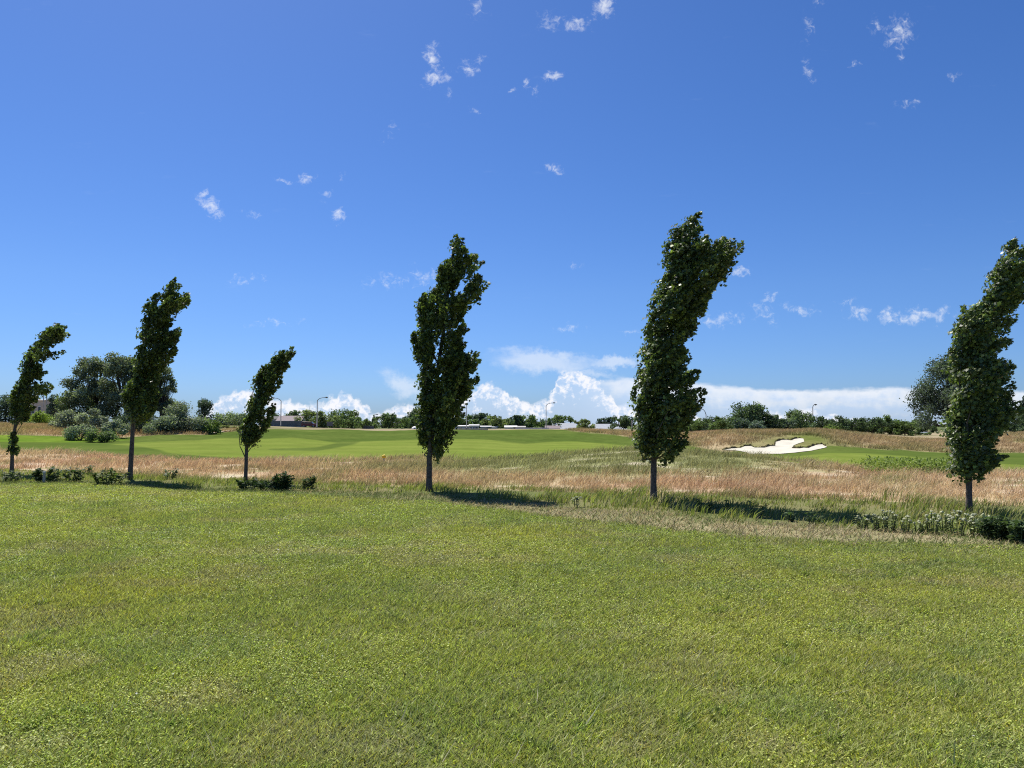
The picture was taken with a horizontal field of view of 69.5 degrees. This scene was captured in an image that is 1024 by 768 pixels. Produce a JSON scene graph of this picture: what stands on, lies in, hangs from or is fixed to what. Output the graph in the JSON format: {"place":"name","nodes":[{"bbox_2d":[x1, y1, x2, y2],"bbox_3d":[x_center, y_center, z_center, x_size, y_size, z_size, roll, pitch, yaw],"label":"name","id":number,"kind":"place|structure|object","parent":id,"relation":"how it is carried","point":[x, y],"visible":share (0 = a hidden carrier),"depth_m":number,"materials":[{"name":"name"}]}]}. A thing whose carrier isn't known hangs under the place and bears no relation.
{"place":"outdoors","nodes":[
{"label":"outdoors","id":0,"kind":"place"},
{"bbox_2d":[163,468,179,478],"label":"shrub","id":1,"kind":"object","parent":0,"point":[173,474],"visible":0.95,"depth_m":21.43,"materials":[{"name":"green plant"}]},
{"bbox_2d":[0,482,1023,767],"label":"lawn","id":2,"kind":"structure","parent":0,"point":[456,743],"depth_m":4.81,"materials":[{"name":"plant"}]},
{"bbox_2d":[0,438,1023,474],"bbox_3d":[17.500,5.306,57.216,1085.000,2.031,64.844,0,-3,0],"label":"fairway","id":3,"kind":"structure","parent":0,"point":[231,448],"depth_m":63.78,"materials":[{"name":"green plant"}]},
{"bbox_2d":[848,455,957,472],"bbox_3d":[16.993,3.281,30.454,3.555,1.048,16.805,-2,-4,34],"label":"ground cover","id":4,"kind":"object","parent":3,"relation":"on","point":[903,462],"visible":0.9,"depth_m":25.55,"materials":[{"name":"green plant"}]},
{"bbox_2d":[0,426,1023,454],"bbox_3d":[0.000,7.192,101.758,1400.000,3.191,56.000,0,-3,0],"label":"rough slope","id":5,"kind":"structure","parent":0,"point":[534,435],"depth_m":93.09,"materials":[{"name":"green plant"}]},
{"bbox_2d":[47,409,79,427],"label":"shrub","id":6,"kind":"object","parent":5,"relation":"on","point":[67,416],"visible":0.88,"depth_m":97.02,"materials":[{"name":"green plant"}]},
{"bbox_2d":[62,423,98,439],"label":"shrub","id":7,"kind":"object","parent":5,"relation":"on","point":[73,432],"visible":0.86,"depth_m":83.12,"materials":[{"name":"green plant"}]},
{"bbox_2d":[74,407,110,428],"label":"shrub","id":8,"kind":"object","parent":5,"relation":"on","point":[96,417],"visible":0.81,"depth_m":95.30,"materials":[{"name":"green plant"}]},
{"bbox_2d":[84,429,120,441],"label":"shrub","id":9,"kind":"object","parent":5,"relation":"on","point":[106,436],"visible":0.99,"depth_m":81.27,"materials":[{"name":"green plant"}]},
{"bbox_2d":[99,419,130,435],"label":"shrub","id":10,"kind":"object","parent":5,"relation":"on","point":[122,431],"visible":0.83,"depth_m":87.75,"materials":[{"name":"green plant"}]},
{"bbox_2d":[113,413,155,432],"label":"shrub","id":11,"kind":"object","parent":5,"relation":"on","point":[124,418],"visible":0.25,"depth_m":94.61,"materials":[{"name":"green plant"}]},
{"bbox_2d":[140,417,176,433],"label":"shrub","id":12,"kind":"object","parent":5,"relation":"on","point":[156,425],"visible":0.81,"depth_m":93.39,"materials":[{"name":"green plant"}]},
{"bbox_2d":[159,401,209,431],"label":"shrub","id":13,"kind":"object","parent":5,"relation":"on","point":[178,417],"visible":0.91,"depth_m":94.89,"materials":[{"name":"green plant"}]},
{"bbox_2d":[195,416,221,433],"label":"shrub","id":14,"kind":"object","parent":5,"relation":"on","point":[212,427],"visible":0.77,"depth_m":96.21,"materials":[{"name":"green plant"}]},
{"bbox_2d":[0,421,1023,452],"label":"slope grass","id":15,"kind":"structure","parent":5,"relation":"on","point":[905,443],"depth_m":91.73,"materials":[{"name":"green plant"}]},
{"bbox_2d":[722,437,825,453],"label":"sand bunker","id":16,"kind":"object","parent":5,"relation":"on","point":[781,446],"visible":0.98,"depth_m":80.88,"materials":[{"name":"sand"}]},
{"bbox_2d":[0,467,1023,539],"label":"verge","id":17,"kind":"structure","parent":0,"point":[581,503],"depth_m":14.48,"materials":[{"name":"plant"}]},
{"bbox_2d":[0,470,23,481],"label":"tall weed","id":18,"kind":"object","parent":17,"relation":"on","point":[6,477],"visible":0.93,"depth_m":20.82,"materials":[{"name":"green plant"}]},
{"bbox_2d":[6,323,70,471],"bbox_3d":[-15.515,0.506,24.066,2.410,5.137,1.349,-1,-3,18],"label":"windblown tree","id":19,"kind":"object","parent":17,"relation":"on","point":[24,394],"visible":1,"depth_m":23.78,"materials":[{"name":"green plant"}]},
{"bbox_2d":[29,466,64,480],"bbox_3d":[-13.085,2.556,20.875,0.891,0.462,0.787,0,-3,0],"label":"milkweed plant","id":20,"kind":"object","parent":17,"relation":"on","point":[38,471],"visible":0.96,"depth_m":20.67,"materials":[{"name":"green plant"}]},
{"bbox_2d":[61,467,84,480],"bbox_3d":[-12.385,2.564,20.797,0.642,0.440,0.625,2,-4,-36],"label":"milkweed plant","id":21,"kind":"object","parent":17,"relation":"on","point":[79,475],"visible":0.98,"depth_m":20.79,"materials":[{"name":"green plant"}]},
{"bbox_2d":[89,467,129,484],"bbox_3d":[-10.743,2.474,19.776,0.980,0.511,0.952,0,-3,0],"label":"leafy bush","id":22,"kind":"object","parent":17,"relation":"on","point":[109,475],"visible":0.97,"depth_m":19.68,"materials":[{"name":"green plant"}]},
{"bbox_2d":[119,277,191,479],"bbox_3d":[-10.339,-0.131,21.628,2.574,6.054,1.454,-1,-3,23],"label":"windblown tree","id":23,"kind":"object","parent":17,"relation":"on","point":[141,395],"visible":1,"depth_m":21.34,"materials":[{"name":"green plant"}]},
{"bbox_2d":[235,476,263,489],"bbox_3d":[-6.473,2.455,18.249,0.676,0.372,0.602,0,-3,0],"label":"leafy bush","id":24,"kind":"object","parent":17,"relation":"on","point":[240,484],"visible":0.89,"depth_m":18.14,"materials":[{"name":"green plant"}]},
{"bbox_2d":[257,479,273,489],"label":"tall weed","id":25,"kind":"object","parent":17,"relation":"on","point":[261,485],"visible":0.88,"depth_m":18.03,"materials":[{"name":"green plant"}]},
{"bbox_2d":[236,346,295,479],"bbox_3d":[-6.861,0.851,20.530,1.805,3.886,1.205,0,-3,0],"label":"windblown tree","id":26,"kind":"object","parent":17,"relation":"on","point":[251,432],"visible":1,"depth_m":20.31,"materials":[{"name":"green plant"}]},
{"bbox_2d":[271,471,294,489],"bbox_3d":[-5.610,2.386,18.094,0.521,0.493,0.527,-3,-4,40],"label":"round bush","id":27,"kind":"object","parent":17,"relation":"on","point":[284,480],"visible":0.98,"depth_m":17.99,"materials":[{"name":"green plant"}]},
{"bbox_2d":[302,475,316,488],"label":"round bush","id":28,"kind":"object","parent":17,"relation":"on","point":[312,480],"visible":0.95,"depth_m":18.33,"materials":[{"name":"green plant"}]},
{"bbox_2d":[409,234,490,490],"bbox_3d":[-1.558,-0.496,17.894,1.885,6.333,1.785,-2,-4,33],"label":"windblown tree","id":29,"kind":"object","parent":17,"relation":"on","point":[443,398],"visible":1,"depth_m":17.55,"materials":[{"name":"green plant"}]},
{"bbox_2d":[627,211,744,501],"bbox_3d":[3.663,-0.579,15.496,2.548,6.212,2.053,0,-3,0],"label":"windblown tree","id":30,"kind":"object","parent":17,"relation":"on","point":[683,294],"visible":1,"depth_m":15.07,"materials":[{"name":"green plant"}]},
{"bbox_2d":[707,499,719,511],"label":"milkweed stalk","id":31,"kind":"object","parent":17,"relation":"on","point":[711,504],"visible":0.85,"depth_m":13.56,"materials":[{"name":"green plant"}]},
{"bbox_2d":[748,500,767,517],"bbox_3d":[4.291,2.190,12.837,0.228,0.308,0.392,2,-4,-28],"label":"milkweed stalk","id":32,"kind":"object","parent":17,"relation":"on","point":[763,507],"visible":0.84,"depth_m":12.79,"materials":[{"name":"green plant"}]},
{"bbox_2d":[783,510,795,521],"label":"milkweed stalk","id":33,"kind":"object","parent":17,"relation":"on","point":[790,517],"visible":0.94,"depth_m":12.22,"materials":[{"name":"green plant"}]},
{"bbox_2d":[804,512,822,523],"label":"milkweed stalk","id":34,"kind":"object","parent":17,"relation":"on","point":[811,519],"visible":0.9,"depth_m":11.81,"materials":[{"name":"green plant"}]},
{"bbox_2d":[855,514,869,529],"bbox_3d":[5.410,2.129,11.356,0.173,0.268,0.282,1,-3,-17],"label":"white yarrow","id":35,"kind":"object","parent":17,"relation":"on","point":[866,522],"visible":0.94,"depth_m":11.31,"materials":[{"name":"green plant"}]},
{"bbox_2d":[872,514,885,530],"bbox_3d":[5.562,2.112,11.200,0.208,0.283,0.208,-3,-4,42],"label":"white yarrow","id":36,"kind":"object","parent":17,"relation":"on","point":[875,520],"visible":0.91,"depth_m":11.20,"materials":[{"name":"green plant"}]},
{"bbox_2d":[881,512,898,531],"bbox_3d":[5.685,2.082,11.092,0.239,0.335,0.227,-2,-4,25],"label":"white yarrow","id":37,"kind":"object","parent":17,"relation":"on","point":[892,525],"visible":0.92,"depth_m":11.07,"materials":[{"name":"green plant"}]},
{"bbox_2d":[900,515,912,532],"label":"white yarrow","id":38,"kind":"object","parent":17,"relation":"on","point":[904,525],"visible":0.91,"depth_m":10.93,"materials":[{"name":"green plant"}]},
{"bbox_2d":[912,520,928,532],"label":"white yarrow","id":39,"kind":"object","parent":17,"relation":"on","point":[922,528],"visible":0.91,"depth_m":10.93,"materials":[{"name":"green plant"}]},
{"bbox_2d":[925,517,940,533],"bbox_3d":[6.207,2.099,10.844,0.241,0.288,0.187,-1,-3,16],"label":"white yarrow","id":40,"kind":"object","parent":17,"relation":"on","point":[937,525],"visible":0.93,"depth_m":10.85,"materials":[{"name":"green plant"}]},
{"bbox_2d":[925,510,941,524],"bbox_3d":[6.696,2.145,11.732,0.260,0.272,0.272,0,-3,0],"label":"white yarrow","id":41,"kind":"object","parent":17,"relation":"on","point":[931,515],"visible":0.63,"depth_m":11.72,"materials":[{"name":"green plant"}]},
{"bbox_2d":[936,511,955,531],"bbox_3d":[6.521,2.075,11.063,0.264,0.341,0.229,-2,-4,27],"label":"white yarrow","id":42,"kind":"object","parent":17,"relation":"on","point":[946,527],"visible":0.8,"depth_m":11.08,"materials":[{"name":"green plant"}]},
{"bbox_2d":[949,510,962,520],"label":"white yarrow","id":43,"kind":"object","parent":17,"relation":"on","point":[958,511],"visible":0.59,"depth_m":11.99,"materials":[{"name":"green plant"}]},
{"bbox_2d":[947,514,969,535],"bbox_3d":[6.505,2.061,10.734,0.267,0.334,0.292,0,-3,0],"label":"white yarrow","id":44,"kind":"object","parent":17,"relation":"on","point":[960,527],"visible":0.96,"depth_m":10.73,"materials":[{"name":"green plant"}]},
{"bbox_2d":[968,516,981,535],"bbox_3d":[6.766,2.078,10.720,0.258,0.301,0.208,0,-3,0],"label":"white yarrow","id":45,"kind":"object","parent":17,"relation":"on","point":[972,530],"visible":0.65,"depth_m":10.72,"materials":[{"name":"green plant"}]},
{"bbox_2d":[936,237,1023,513],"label":"windblown tree","id":46,"kind":"object","parent":17,"relation":"on","point":[982,377],"visible":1,"depth_m":12.62,"materials":[{"name":"green plant"}]},
{"bbox_2d":[972,514,1014,540],"bbox_3d":[6.824,2.024,10.365,0.553,0.372,0.520,0,-3,0],"label":"leafy bush","id":47,"kind":"object","parent":17,"relation":"on","point":[990,527],"visible":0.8,"depth_m":10.30,"materials":[{"name":"green plant"}]},
{"bbox_2d":[1005,517,1023,543],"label":"leafy bush","id":48,"kind":"object","parent":17,"relation":"on","point":[1016,531],"visible":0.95,"depth_m":9.90,"materials":[{"name":"green plant"}]},
{"bbox_2d":[0,443,1023,507],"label":"meadow","id":49,"kind":"structure","parent":0,"point":[555,482],"depth_m":23.72,"materials":[{"name":"beige plant"}]},
{"bbox_2d":[0,0,1023,424],"label":"sky","id":50,"kind":"structure","parent":0,"point":[306,171],"materials":[{"name":"blue"}]},
{"bbox_2d":[0,479,1023,549],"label":"mown edge","id":51,"kind":"object","parent":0,"point":[705,527],"visible":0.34,"depth_m":11.51,"materials":[{"name":"plant"}]},
{"bbox_2d":[38,423,1009,438],"bbox_3d":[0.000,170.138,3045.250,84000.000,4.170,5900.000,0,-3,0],"label":"ground","id":52,"kind":"structure","parent":0,"point":[934,435],"depth_m":167.67,"materials":[{"name":"plant"}]},
{"bbox_2d":[0,392,37,423],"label":"broadleaf tree","id":53,"kind":"object","parent":52,"relation":"on","point":[5,406],"visible":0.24,"depth_m":116.76,"materials":[{"name":"green plant"}]},
{"bbox_2d":[29,410,53,423],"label":"shrub","id":54,"kind":"object","parent":52,"relation":"on","point":[40,417],"visible":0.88,"depth_m":114.85,"materials":[{"name":"green plant"}]},
{"bbox_2d":[19,400,63,422],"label":"flat roofed building","id":55,"kind":"structure","parent":52,"relation":"on","point":[39,405],"depth_m":210.00,"materials":[{"name":"white"}]},
{"bbox_2d":[45,394,59,416],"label":"broadleaf tree","id":56,"kind":"object","parent":52,"relation":"on","point":[50,407],"visible":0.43,"depth_m":189.17,"materials":[{"name":"green plant"}]},
{"bbox_2d":[48,391,97,427],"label":"broadleaf tree","id":57,"kind":"object","parent":52,"relation":"on","point":[80,409],"visible":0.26,"depth_m":104.98,"materials":[{"name":"green plant"}]},
{"bbox_2d":[55,354,118,419],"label":"cottonwood","id":58,"kind":"object","parent":52,"relation":"on","point":[92,369],"visible":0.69,"depth_m":106.28,"materials":[{"name":"green plant"}]},
{"bbox_2d":[92,351,134,422],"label":"cottonwood","id":59,"kind":"object","parent":52,"relation":"on","point":[119,368],"visible":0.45,"depth_m":104.50,"materials":[{"name":"green plant"}]},
{"bbox_2d":[152,366,182,417],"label":"cottonwood","id":60,"kind":"object","parent":52,"relation":"on","point":[165,400],"visible":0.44,"depth_m":110.06,"materials":[{"name":"green plant"}]},
{"bbox_2d":[195,398,214,420],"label":"broadleaf tree","id":61,"kind":"object","parent":52,"relation":"on","point":[204,405],"visible":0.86,"depth_m":134.59,"materials":[{"name":"green plant"}]},
{"bbox_2d":[212,411,245,425],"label":"shrub","id":62,"kind":"object","parent":52,"relation":"on","point":[231,419],"visible":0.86,"depth_m":168.69,"materials":[{"name":"green plant"}]},
{"bbox_2d":[270,421,301,425],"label":"board fence","id":63,"kind":"object","parent":52,"relation":"on","point":[287,423],"visible":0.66,"depth_m":251.63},
{"bbox_2d":[276,416,305,426],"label":"shingled house","id":64,"kind":"structure","parent":52,"relation":"on","point":[286,418],"depth_m":263.37,"materials":[{"name":"white"}]},
{"bbox_2d":[284,410,301,415],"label":"broadleaf tree","id":65,"kind":"object","parent":52,"relation":"on","point":[295,413],"visible":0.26,"depth_m":293.89,"materials":[{"name":"green plant"}]},
{"bbox_2d":[301,422,315,426],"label":"passenger van","id":66,"kind":"object","parent":52,"relation":"on","point":[306,424],"visible":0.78,"depth_m":240.22,"materials":[{"name":"red paint"}]},
{"bbox_2d":[293,410,325,427],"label":"broadleaf tree","id":67,"kind":"object","parent":52,"relation":"on","point":[310,415],"visible":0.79,"depth_m":260.69,"materials":[{"name":"green plant"}]},
{"bbox_2d":[318,414,340,427],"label":"broadleaf tree","id":68,"kind":"object","parent":52,"relation":"on","point":[322,423],"visible":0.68,"depth_m":263.16,"materials":[{"name":"green plant"}]},
{"bbox_2d":[326,408,361,427],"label":"broadleaf tree","id":69,"kind":"object","parent":52,"relation":"on","point":[348,413],"visible":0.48,"depth_m":273.36,"materials":[{"name":"green plant"}]},
{"bbox_2d":[333,416,371,428],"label":"broadleaf tree","id":70,"kind":"object","parent":52,"relation":"on","point":[352,422],"visible":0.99,"depth_m":248.44,"materials":[{"name":"green plant"}]},
{"bbox_2d":[371,412,410,428],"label":"broadleaf tree","id":71,"kind":"object","parent":52,"relation":"on","point":[389,419],"visible":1,"depth_m":259.38,"materials":[{"name":"green plant"}]},
{"bbox_2d":[406,406,422,428],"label":"broadleaf tree","id":72,"kind":"object","parent":52,"relation":"on","point":[412,416],"visible":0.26,"depth_m":295.03,"materials":[{"name":"green plant"}]},
{"bbox_2d":[458,414,478,424],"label":"broadleaf tree","id":73,"kind":"object","parent":52,"relation":"on","point":[463,420],"visible":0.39,"depth_m":327.76,"materials":[{"name":"green plant"}]},
{"bbox_2d":[468,412,497,427],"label":"broadleaf tree","id":74,"kind":"object","parent":52,"relation":"on","point":[480,415],"visible":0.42,"depth_m":337.42,"materials":[{"name":"green plant"}]},
{"bbox_2d":[480,414,510,427],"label":"broadleaf tree","id":75,"kind":"object","parent":52,"relation":"on","point":[495,421],"visible":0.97,"depth_m":307.69,"materials":[{"name":"green plant"}]},
{"bbox_2d":[511,415,525,425],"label":"broadleaf tree","id":76,"kind":"object","parent":52,"relation":"on","point":[518,420],"visible":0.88,"depth_m":318.53,"materials":[{"name":"green plant"}]},
{"bbox_2d":[521,414,544,427],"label":"broadleaf tree","id":77,"kind":"object","parent":52,"relation":"on","point":[531,421],"visible":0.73,"depth_m":332.88,"materials":[{"name":"green plant"}]},
{"bbox_2d":[541,420,561,427],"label":"broadleaf tree","id":78,"kind":"object","parent":52,"relation":"on","point":[550,422],"visible":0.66,"depth_m":298.87,"materials":[{"name":"green plant"}]},
{"bbox_2d":[547,414,573,422],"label":"broadleaf tree","id":79,"kind":"object","parent":52,"relation":"on","point":[562,419],"visible":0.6,"depth_m":334.15,"materials":[{"name":"green plant"}]},
{"bbox_2d":[552,423,575,428],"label":"long hall","id":80,"kind":"structure","parent":52,"relation":"on","point":[567,425],"depth_m":296.76,"materials":[{"name":"white"}]},
{"bbox_2d":[573,418,595,427],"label":"broadleaf tree","id":81,"kind":"object","parent":52,"relation":"on","point":[581,423],"visible":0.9,"depth_m":249.26,"materials":[{"name":"green plant"}]},
{"bbox_2d":[588,424,624,428],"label":"long hall","id":82,"kind":"structure","parent":52,"relation":"on","point":[605,426],"depth_m":296.16,"materials":[{"name":"white"}]},
{"bbox_2d":[608,415,635,429],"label":"broadleaf tree","id":83,"kind":"object","parent":52,"relation":"on","point":[625,421],"visible":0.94,"depth_m":203.48,"materials":[{"name":"green plant"}]},
{"bbox_2d":[684,418,713,431],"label":"broadleaf tree","id":84,"kind":"object","parent":52,"relation":"on","point":[697,424],"visible":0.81,"depth_m":163.65,"materials":[{"name":"green plant"}]},
{"bbox_2d":[701,416,714,430],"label":"broadleaf tree","id":85,"kind":"object","parent":52,"relation":"on","point":[707,426],"visible":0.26,"depth_m":174.51,"materials":[{"name":"green plant"}]},
{"bbox_2d":[707,416,732,429],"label":"broadleaf tree","id":86,"kind":"object","parent":52,"relation":"on","point":[720,423],"visible":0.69,"depth_m":158.93,"materials":[{"name":"green plant"}]},
{"bbox_2d":[731,417,755,429],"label":"shrub","id":87,"kind":"object","parent":52,"relation":"on","point":[738,423],"visible":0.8,"depth_m":136.51,"materials":[{"name":"green plant"}]},
{"bbox_2d":[722,401,776,428],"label":"oak tree","id":88,"kind":"object","parent":52,"relation":"on","point":[756,411],"visible":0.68,"depth_m":148.05,"materials":[{"name":"green plant"}]},
{"bbox_2d":[748,420,766,429],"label":"shrub","id":89,"kind":"object","parent":52,"relation":"on","point":[756,424],"visible":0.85,"depth_m":131.18,"materials":[{"name":"green plant"}]},
{"bbox_2d":[762,414,782,428],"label":"broadleaf tree","id":90,"kind":"object","parent":52,"relation":"on","point":[775,425],"visible":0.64,"depth_m":148.95,"materials":[{"name":"green plant"}]},
{"bbox_2d":[775,418,797,428],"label":"broadleaf tree","id":91,"kind":"object","parent":52,"relation":"on","point":[785,423],"visible":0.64,"depth_m":148.81,"materials":[{"name":"green plant"}]},
{"bbox_2d":[781,408,816,428],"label":"broadleaf tree","id":92,"kind":"object","parent":52,"relation":"on","point":[799,417],"visible":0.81,"depth_m":157.06,"materials":[{"name":"green plant"}]},
{"bbox_2d":[809,416,835,428],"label":"broadleaf tree","id":93,"kind":"object","parent":52,"relation":"on","point":[820,420],"visible":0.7,"depth_m":149.11,"materials":[{"name":"green plant"}]},
{"bbox_2d":[827,415,867,432],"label":"broadleaf tree","id":94,"kind":"object","parent":52,"relation":"on","point":[847,424],"visible":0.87,"depth_m":138.97,"materials":[{"name":"green plant"}]},
{"bbox_2d":[855,416,895,433],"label":"broadleaf tree","id":95,"kind":"object","parent":52,"relation":"on","point":[878,422],"visible":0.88,"depth_m":139.22,"materials":[{"name":"green plant"}]},
{"bbox_2d":[874,414,908,434],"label":"broadleaf tree","id":96,"kind":"object","parent":52,"relation":"on","point":[887,419],"visible":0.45,"depth_m":143.88,"materials":[{"name":"green plant"}]},
{"bbox_2d":[888,420,924,435],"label":"broadleaf tree","id":97,"kind":"object","parent":52,"relation":"on","point":[904,426],"visible":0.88,"depth_m":141.24,"materials":[{"name":"green plant"}]},
{"bbox_2d":[912,420,937,432],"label":"broadleaf tree","id":98,"kind":"object","parent":52,"relation":"on","point":[933,429],"visible":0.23,"depth_m":214.06,"materials":[{"name":"green plant"}]},
{"bbox_2d":[899,352,988,428],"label":"shade tree","id":99,"kind":"object","parent":52,"relation":"on","point":[930,402],"visible":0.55,"depth_m":120.18,"materials":[{"name":"green plant"}]},
{"bbox_2d":[1006,414,1023,431],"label":"broadleaf tree","id":100,"kind":"object","parent":52,"relation":"on","point":[1018,421],"visible":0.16,"depth_m":126.55,"materials":[{"name":"green plant"}]},
{"bbox_2d":[1008,395,1023,431],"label":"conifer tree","id":101,"kind":"object","parent":52,"relation":"on","point":[1022,403],"visible":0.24,"depth_m":134.87,"materials":[{"name":"green plant"}]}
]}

